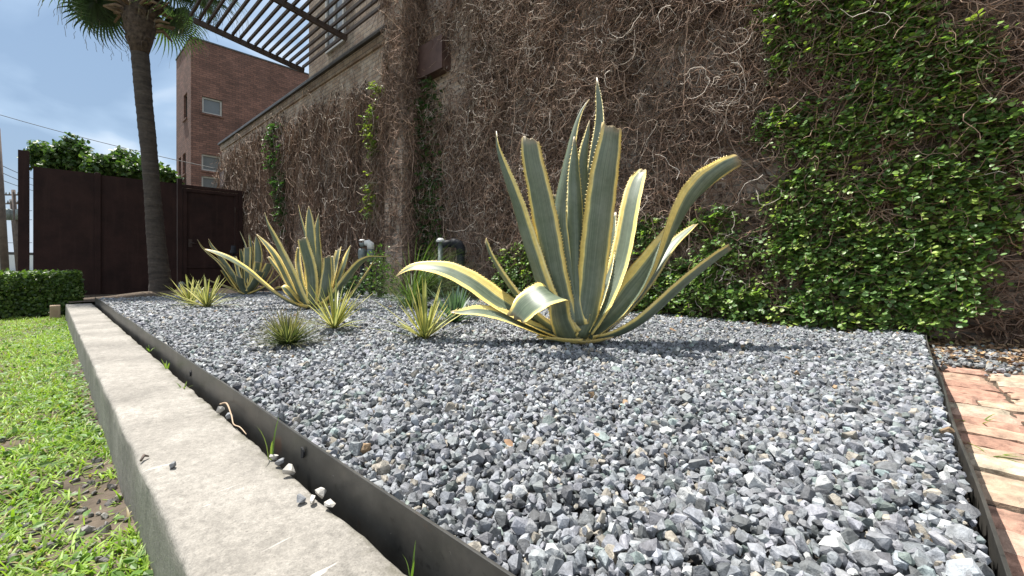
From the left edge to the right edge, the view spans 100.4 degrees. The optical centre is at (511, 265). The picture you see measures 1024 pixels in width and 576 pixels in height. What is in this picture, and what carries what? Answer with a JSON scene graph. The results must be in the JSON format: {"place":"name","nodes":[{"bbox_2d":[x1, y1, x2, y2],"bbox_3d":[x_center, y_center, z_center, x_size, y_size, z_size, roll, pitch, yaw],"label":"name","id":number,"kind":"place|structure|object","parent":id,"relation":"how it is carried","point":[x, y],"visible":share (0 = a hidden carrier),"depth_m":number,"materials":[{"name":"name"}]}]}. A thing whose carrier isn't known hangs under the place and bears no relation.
{"place":"outdoors","nodes":[
{"label":"outdoors","id":0,"kind":"place"},
{"bbox_2d":[9,252,32,270],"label":"building","id":1,"kind":"structure","parent":0,"point":[11,261],"depth_m":58.29,"materials":[{"name":"paint"}]},
{"bbox_2d":[0,312,153,575],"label":"lawn ground","id":2,"kind":"structure","parent":0,"point":[96,521],"depth_m":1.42,"materials":[{"name":"green plant"}]},
{"bbox_2d":[0,268,86,319],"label":"box hedge","id":3,"kind":"object","parent":2,"relation":"on","point":[31,292],"visible":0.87,"depth_m":6.02,"materials":[{"name":"green plant"}]},
{"bbox_2d":[50,305,60,317],"bbox_3d":[-6.227,0.660,5.815,0.200,0.220,0.100,0,0,43],"label":"timber block","id":4,"kind":"object","parent":2,"relation":"on","point":[55,311],"depth_m":5.75,"materials":[{"name":"brown wood"}]},
{"bbox_2d":[0,437,130,575],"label":"stray gravel","id":5,"kind":"structure","parent":2,"relation":"on","point":[87,529],"depth_m":1.20,"materials":[{"name":"grey gravel"}]},
{"bbox_2d":[1,115,216,168],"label":"overhead wire","id":6,"kind":"object","parent":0,"point":[109,144],"visible":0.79,"depth_m":14.35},
{"bbox_2d":[0,0,308,252],"label":"sky","id":7,"kind":"structure","parent":0,"point":[49,78],"materials":[{"name":"blue"}]},
{"bbox_2d":[68,289,268,302],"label":"planting bed soil","id":8,"kind":"structure","parent":0,"point":[89,298],"depth_m":8.02,"materials":[{"name":"brown soil"}]},
{"bbox_2d":[38,0,247,290],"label":"fan palm","id":9,"kind":"object","parent":8,"relation":"on","point":[143,24],"visible":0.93,"depth_m":8.48,"materials":[{"name":"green plant"}]},
{"bbox_2d":[176,288,237,293],"bbox_3d":[-5.539,0.490,7.960,1.296,0.126,0.136,0,0,-4],"label":"timber edging","id":10,"kind":"object","parent":8,"relation":"on","point":[224,290],"visible":0.22,"depth_m":7.91,"materials":[{"name":"brown wood"}]},
{"bbox_2d":[229,245,237,287],"bbox_3d":[-5.481,0.133,8.400,0.135,1.034,0.135,0,0,43],"label":"path light","id":11,"kind":"object","parent":8,"relation":"on","point":[233,250],"visible":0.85,"depth_m":8.37,"materials":[{"name":"black metal"}]},
{"bbox_2d":[309,0,384,77],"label":"storey","id":12,"kind":"object","parent":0,"point":[361,32],"visible":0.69,"depth_m":9.88,"materials":[{"name":"brick"}]},
{"bbox_2d":[325,0,345,54],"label":"window","id":13,"kind":"structure","parent":12,"relation":"in","point":[327,2],"depth_m":9.99,"materials":[{"name":"grey glass"}]},
{"bbox_2d":[99,290,994,575],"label":"gravel","id":14,"kind":"structure","parent":0,"point":[849,412],"depth_m":1.20,"materials":[{"name":"grey gravel"}]},
{"bbox_2d":[156,274,220,303],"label":"yucca","id":15,"kind":"object","parent":14,"relation":"on","point":[189,295],"visible":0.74,"depth_m":4.92,"materials":[{"name":"plant"}]},
{"bbox_2d":[168,276,242,306],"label":"yucca","id":16,"kind":"object","parent":14,"relation":"on","point":[204,298],"visible":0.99,"depth_m":4.65,"materials":[{"name":"green plant"}]},
{"bbox_2d":[197,232,279,294],"bbox_3d":[-4.260,-0.004,6.734,1.313,1.086,0.443,0,0,2],"label":"agave","id":17,"kind":"object","parent":14,"relation":"on","point":[245,282],"visible":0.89,"depth_m":6.72,"materials":[{"name":"green plant"}]},
{"bbox_2d":[243,303,331,348],"bbox_3d":[-1.315,0.354,2.495,0.538,0.266,0.516,0,0,43],"label":"spiky tuft","id":18,"kind":"object","parent":14,"relation":"on","point":[290,332],"visible":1,"depth_m":2.46,"materials":[{"name":"green plant"}]},
{"bbox_2d":[205,205,390,309],"bbox_3d":[-2.239,-0.065,4.628,1.954,1.190,0.422,0,0,1],"label":"agave","id":19,"kind":"object","parent":14,"relation":"on","point":[317,270],"visible":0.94,"depth_m":4.58,"materials":[{"name":"green plant"}]},
{"bbox_2d":[293,274,372,328],"bbox_3d":[-1.271,0.261,3.094,0.663,0.399,0.605,0,0,19],"label":"yucca","id":20,"kind":"object","parent":14,"relation":"on","point":[337,318],"visible":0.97,"depth_m":3.08,"materials":[{"name":"green plant"}]},
{"bbox_2d":[338,273,371,297],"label":"weedy shrub","id":21,"kind":"object","parent":14,"relation":"on","point":[347,285],"visible":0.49,"depth_m":6.12,"materials":[{"name":"green plant"}]},
{"bbox_2d":[358,239,374,294],"bbox_3d":[-2.252,0.062,6.600,0.256,0.916,0.124,0,0,0],"label":"water valve","id":22,"kind":"object","parent":14,"relation":"on","point":[369,244],"visible":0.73,"depth_m":6.57,"materials":[{"name":"grey metal"}]},
{"bbox_2d":[363,243,394,297],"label":"weedy shrub","id":23,"kind":"object","parent":14,"relation":"on","point":[377,273],"visible":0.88,"depth_m":5.99,"materials":[{"name":"green plant"}]},
{"bbox_2d":[341,233,478,310],"bbox_3d":[-1.079,0.119,4.662,1.759,1.003,1.704,0,0,-6],"label":"grass clump","id":24,"kind":"object","parent":14,"relation":"on","point":[430,288],"visible":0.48,"depth_m":4.56,"materials":[{"name":"green plant"}]},
{"bbox_2d":[371,276,465,338],"bbox_3d":[-0.518,0.258,2.647,0.607,0.403,0.713,0,0,43],"label":"yucca","id":25,"kind":"object","parent":14,"relation":"on","point":[427,328],"visible":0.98,"depth_m":2.62,"materials":[{"name":"green plant"}]},
{"bbox_2d":[436,238,444,296],"bbox_3d":[-0.988,0.138,5.900,0.120,1.021,0.120,0,0,43],"label":"capped pipe","id":26,"kind":"object","parent":14,"relation":"on","point":[440,250],"visible":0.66,"depth_m":5.87,"materials":[{"name":"grey metal"}]},
{"bbox_2d":[442,239,464,299],"bbox_3d":[-0.787,0.156,5.750,0.318,1.025,0.122,0,0,0],"label":"black pipe","id":27,"kind":"object","parent":14,"relation":"on","point":[457,244],"visible":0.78,"depth_m":5.70,"materials":[{"name":"black metal"}]},
{"bbox_2d":[428,285,484,321],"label":"blue yucca","id":28,"kind":"object","parent":14,"relation":"on","point":[455,301],"visible":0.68,"depth_m":3.42,"materials":[{"name":"green plant"}]},
{"bbox_2d":[504,439,512,445],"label":"dead leaf","id":29,"kind":"object","parent":14,"relation":"on","point":[508,442],"visible":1,"depth_m":1.04,"materials":[{"name":"brown plant"}]},
{"bbox_2d":[396,77,741,345],"bbox_3d":[0.370,-0.321,2.486,2.133,1.682,0.624,0,0,-7],"label":"agave","id":30,"kind":"object","parent":14,"relation":"on","point":[578,243],"visible":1,"depth_m":2.49,"materials":[{"name":"green plant"}]},
{"bbox_2d":[635,474,644,479],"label":"dead leaf","id":31,"kind":"object","parent":14,"relation":"on","point":[640,477],"visible":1,"depth_m":0.88,"materials":[{"name":"brown plant"}]},
{"bbox_2d":[383,292,898,333],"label":"leaf litter","id":32,"kind":"object","parent":14,"relation":"on","point":[847,329],"visible":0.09,"depth_m":3.30,"materials":[{"name":"brown plant"}]},
{"bbox_2d":[926,332,1011,575],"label":"steel edging","id":33,"kind":"object","parent":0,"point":[998,565],"visible":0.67,"depth_m":0.83,"materials":[{"name":"black metal"}]},
{"bbox_2d":[927,338,1023,374],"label":"mulch strip","id":34,"kind":"object","parent":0,"point":[984,369],"visible":0.11,"depth_m":2.47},
{"bbox_2d":[928,335,1023,365],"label":"leaf litter","id":35,"kind":"object","parent":34,"relation":"on","point":[971,340],"visible":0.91,"depth_m":2.55,"materials":[{"name":"brown plant"}]},
{"bbox_2d":[932,342,1023,376],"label":"spilled gravel","id":36,"kind":"structure","parent":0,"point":[1001,367],"depth_m":2.39,"materials":[{"name":"grey gravel"}]},
{"bbox_2d":[936,365,1023,575],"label":"brick path","id":37,"kind":"structure","parent":0,"point":[1000,434],"depth_m":1.38,"materials":[{"name":"brick"}]},
{"bbox_2d":[954,414,995,423],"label":"weed","id":38,"kind":"object","parent":37,"relation":"on","point":[984,419],"visible":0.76,"depth_m":1.54,"materials":[{"name":"green plant"}]},
{"bbox_2d":[964,441,1023,461],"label":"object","id":39,"kind":"object","parent":37,"relation":"on","point":[1002,454],"visible":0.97,"depth_m":1.27,"materials":[{"name":"green plant"}]},
{"bbox_2d":[964,372,1023,513],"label":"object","id":40,"kind":"structure","parent":0,"point":[1008,398],"depth_m":1.67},
{"label":"ground","id":41,"kind":"structure","parent":0,"visible":0},
{"bbox_2d":[0,130,9,272],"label":"utility pole","id":42,"kind":"object","parent":41,"relation":"on","point":[4,258],"visible":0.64,"depth_m":21.96,"materials":[{"name":"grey wood"}]},
{"bbox_2d":[5,199,16,270],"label":"utility pole","id":43,"kind":"object","parent":41,"relation":"on","point":[12,224],"visible":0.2,"depth_m":55.87,"materials":[{"name":"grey wood"}]},
{"bbox_2d":[5,190,17,270],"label":"utility pole","id":44,"kind":"object","parent":41,"relation":"on","point":[12,214],"visible":0.59,"depth_m":44.87,"materials":[{"name":"grey wood"}]},
{"bbox_2d":[17,132,94,171],"bbox_3d":[-13.549,-1.648,13.158,2.055,4.749,1.837,0,0,11],"label":"leafy tree","id":45,"kind":"object","parent":41,"relation":"on","point":[63,153],"visible":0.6,"depth_m":12.59,"materials":[{"name":"green plant"}]},
{"bbox_2d":[18,150,182,294],"bbox_3d":[-9.513,-0.795,10.043,0.400,3.230,2.757,0,0,43],"label":"steel fence","id":46,"kind":"object","parent":41,"relation":"on","point":[91,227],"visible":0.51,"depth_m":9.76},
{"bbox_2d":[182,184,248,287],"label":"steel gate","id":47,"kind":"structure","parent":46,"relation":"attached to","point":[216,219],"depth_m":11.39,"materials":[{"name":"brown metal"}]},
{"bbox_2d":[78,145,163,179],"bbox_3d":[-11.886,-1.454,13.127,2.167,4.360,2.084,0,0,43],"label":"leafy tree","id":48,"kind":"object","parent":41,"relation":"on","point":[117,162],"visible":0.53,"depth_m":12.47,"materials":[{"name":"green plant"}]},
{"bbox_2d":[159,164,183,183],"bbox_3d":[-10.285,-1.142,12.585,1.128,3.736,1.030,0,0,43],"label":"leafy tree","id":49,"kind":"object","parent":41,"relation":"on","point":[167,174],"visible":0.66,"depth_m":12.34,"materials":[{"name":"green plant"}]},
{"bbox_2d":[65,303,405,575],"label":"concrete kerb","id":50,"kind":"structure","parent":41,"relation":"on","point":[219,498],"depth_m":1.05,"materials":[{"name":"grey concrete"}]},
{"bbox_2d":[140,454,148,461],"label":"twig","id":51,"kind":"object","parent":50,"relation":"on","point":[143,456],"visible":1,"depth_m":1.15,"materials":[{"name":"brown wood"}]},
{"bbox_2d":[160,359,169,368],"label":"weed","id":52,"kind":"object","parent":50,"relation":"on","point":[166,366],"visible":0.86,"depth_m":2.20,"materials":[{"name":"green plant"}]},
{"bbox_2d":[169,461,175,468],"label":"loose stone","id":53,"kind":"object","parent":50,"relation":"on","point":[172,465],"visible":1,"depth_m":1.11,"materials":[{"name":"grey stone"}]},
{"bbox_2d":[216,406,224,413],"bbox_3d":[-1.034,0.515,1.518,0.026,0.029,0.019,0,0,-4],"label":"loose stone","id":54,"kind":"object","parent":50,"relation":"on","point":[220,409],"visible":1,"depth_m":1.51,"materials":[{"name":"grey stone"}]},
{"bbox_2d":[225,412,233,418],"bbox_3d":[-0.969,0.517,1.463,0.025,0.026,0.019,0,0,7],"label":"loose stone","id":55,"kind":"object","parent":50,"relation":"on","point":[228,416],"visible":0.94,"depth_m":1.46,"materials":[{"name":"grey stone"}]},
{"bbox_2d":[219,402,246,434],"bbox_3d":[-0.945,0.508,1.440,0.014,0.033,0.348,0,0,-44],"label":"dry root","id":56,"kind":"object","parent":50,"relation":"on","point":[226,403],"visible":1,"depth_m":1.45,"materials":[{"name":"beige wood"}]},
{"bbox_2d":[258,418,278,459],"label":"weed","id":57,"kind":"object","parent":50,"relation":"on","point":[272,448],"visible":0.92,"depth_m":1.17,"materials":[{"name":"green plant"}]},
{"bbox_2d":[269,454,278,460],"bbox_3d":[-0.647,0.521,1.159,0.022,0.018,0.017,0,0,-24],"label":"loose stone","id":58,"kind":"object","parent":50,"relation":"on","point":[273,457],"visible":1,"depth_m":1.16,"materials":[{"name":"grey stone"}]},
{"bbox_2d":[275,458,283,465],"bbox_3d":[-0.610,0.518,1.121,0.025,0.024,0.019,0,0,13],"label":"loose stone","id":59,"kind":"object","parent":50,"relation":"on","point":[279,462],"visible":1,"depth_m":1.11,"materials":[{"name":"grey stone"}]},
{"bbox_2d":[282,464,294,474],"bbox_3d":[-0.556,0.515,1.069,0.020,0.030,0.034,0,0,30],"label":"loose stone","id":60,"kind":"object","parent":50,"relation":"on","point":[288,469],"visible":1,"depth_m":1.06,"materials":[{"name":"grey stone"}]},
{"bbox_2d":[297,494,305,502],"bbox_3d":[-0.471,0.520,0.951,0.019,0.020,0.019,0,0,26],"label":"loose stone","id":61,"kind":"object","parent":50,"relation":"on","point":[301,498],"visible":1,"depth_m":0.95,"materials":[{"name":"grey stone"}]},
{"bbox_2d":[310,495,314,503],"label":"loose stone","id":62,"kind":"object","parent":50,"relation":"on","point":[312,499],"visible":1,"depth_m":0.94,"materials":[{"name":"grey stone"}]},
{"bbox_2d":[315,487,325,498],"bbox_3d":[-0.435,0.518,0.969,0.026,0.024,0.019,0,0,17],"label":"loose stone","id":63,"kind":"object","parent":50,"relation":"on","point":[320,492],"visible":1,"depth_m":0.96,"materials":[{"name":"grey stone"}]},
{"bbox_2d":[324,499,335,506],"bbox_3d":[-0.396,0.522,0.930,0.026,0.015,0.020,0,0,17],"label":"loose stone","id":64,"kind":"object","parent":50,"relation":"on","point":[329,503],"visible":1,"depth_m":0.92,"materials":[{"name":"grey stone"}]},
{"bbox_2d":[404,541,415,575],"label":"weed","id":65,"kind":"object","parent":50,"relation":"on","point":[412,570],"visible":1,"depth_m":0.73,"materials":[{"name":"green plant"}]},
{"bbox_2d":[175,36,308,191],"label":"brick tower","id":66,"kind":"structure","parent":41,"relation":"on","point":[223,92],"depth_m":18.73,"materials":[{"name":"brick"}]},
{"bbox_2d":[181,154,185,176],"bbox_3d":[-14.376,-4.410,18.780,0.709,0.992,0.180,0,0,43],"label":"window","id":67,"kind":"structure","parent":66,"relation":"in","point":[184,174],"depth_m":19.01,"materials":[{"name":"paint"}]},
{"bbox_2d":[182,96,186,122],"bbox_3d":[-14.199,-6.870,18.617,0.750,1.171,0.180,0,0,43],"label":"window","id":68,"kind":"structure","parent":66,"relation":"in","point":[185,118],"depth_m":18.85,"materials":[{"name":"paint"}]},
{"bbox_2d":[200,154,220,173],"bbox_3d":[-12.984,-4.355,18.445,0.180,0.768,0.812,0,0,43],"label":"window","id":69,"kind":"structure","parent":66,"relation":"in","point":[207,160],"depth_m":18.43,"materials":[{"name":"grey glass"}]},
{"bbox_2d":[202,176,218,191],"bbox_3d":[-12.984,-3.493,18.445,0.180,0.632,0.812,0,0,43],"label":"window","id":70,"kind":"structure","parent":66,"relation":"in","point":[206,181],"depth_m":18.42,"materials":[{"name":"grey glass"}]},
{"bbox_2d":[201,97,223,118],"bbox_3d":[-12.971,-6.811,18.459,0.180,0.766,0.813,0,0,43],"label":"window","id":71,"kind":"structure","parent":66,"relation":"in","point":[211,107],"depth_m":18.50,"materials":[{"name":"grey glass"}]},
{"bbox_2d":[218,24,384,290],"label":"boundary wall","id":72,"kind":"structure","parent":41,"relation":"on","point":[360,55],"depth_m":8.79,"materials":[{"name":"brick"}]},
{"bbox_2d":[220,169,228,187],"bbox_3d":[-9.104,-2.729,13.558,0.751,0.505,0.145,0,0,43],"label":"wall box","id":73,"kind":"object","parent":72,"relation":"attached to","point":[222,173],"visible":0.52,"depth_m":13.53,"materials":[{"name":"grey metal"}]},
{"bbox_2d":[261,122,287,242],"bbox_3d":[-5.727,-1.992,10.322,1.494,3.070,0.380,0,0,43],"label":"creeping fig","id":74,"kind":"object","parent":72,"relation":"attached to","point":[278,200],"visible":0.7,"depth_m":10.18,"materials":[{"name":"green plant"}]},
{"bbox_2d":[274,134,287,151],"bbox_3d":[-5.540,-2.893,10.284,0.615,0.388,0.145,0,0,43],"label":"wall box","id":75,"kind":"object","parent":72,"relation":"attached to","point":[280,137],"visible":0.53,"depth_m":10.13,"materials":[{"name":"grey metal"}]},
{"bbox_2d":[212,44,413,291],"bbox_3d":[-5.824,-1.567,10.439,11.748,4.466,0.275,0,0,43],"label":"dried creeper","id":76,"kind":"object","parent":72,"relation":"attached to","point":[345,213],"visible":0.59,"depth_m":8.75,"materials":[{"name":"brown plant"}]},
{"bbox_2d":[356,81,383,224],"bbox_3d":[-2.395,-1.850,7.202,0.684,2.388,0.385,0,0,43],"label":"creeping fig","id":77,"kind":"object","parent":72,"relation":"attached to","point":[369,143],"visible":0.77,"depth_m":7.20,"materials":[{"name":"green plant"}]},
{"bbox_2d":[95,297,515,575],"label":"steel edging","id":78,"kind":"object","parent":41,"relation":"on","point":[392,529],"visible":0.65,"depth_m":0.96,"materials":[{"name":"black metal"}]},
{"bbox_2d":[385,0,1023,342],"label":"brick wall","id":79,"kind":"structure","parent":41,"relation":"on","point":[761,187],"depth_m":4.32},
{"bbox_2d":[190,0,383,72],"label":"pergola","id":80,"kind":"object","parent":79,"relation":"attached to","point":[304,15],"visible":0.98,"depth_m":7.82,"materials":[{"name":"paint"}]},
{"bbox_2d":[408,76,451,273],"bbox_3d":[-1.259,-1.378,6.491,0.980,3.043,0.382,0,0,43],"label":"creeping fig","id":81,"kind":"object","parent":79,"relation":"attached to","point":[428,166],"visible":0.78,"depth_m":6.49,"materials":[{"name":"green plant"}]},
{"bbox_2d":[416,34,450,80],"bbox_3d":[-1.203,-3.148,6.545,0.640,0.495,0.185,0,0,43],"label":"wall box","id":82,"kind":"object","parent":79,"relation":"attached to","point":[436,55],"visible":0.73,"depth_m":6.41,"materials":[{"name":"brown metal"}]},
{"bbox_2d":[368,0,1023,347],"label":"dried creeper","id":83,"kind":"object","parent":79,"relation":"attached to","point":[656,197],"visible":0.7,"depth_m":4.14,"materials":[{"name":"brown plant"}]},
{"bbox_2d":[486,0,1023,345],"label":"creeping fig","id":84,"kind":"object","parent":79,"relation":"attached to","point":[921,315],"visible":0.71,"depth_m":2.96,"materials":[{"name":"green plant"}]}
]}

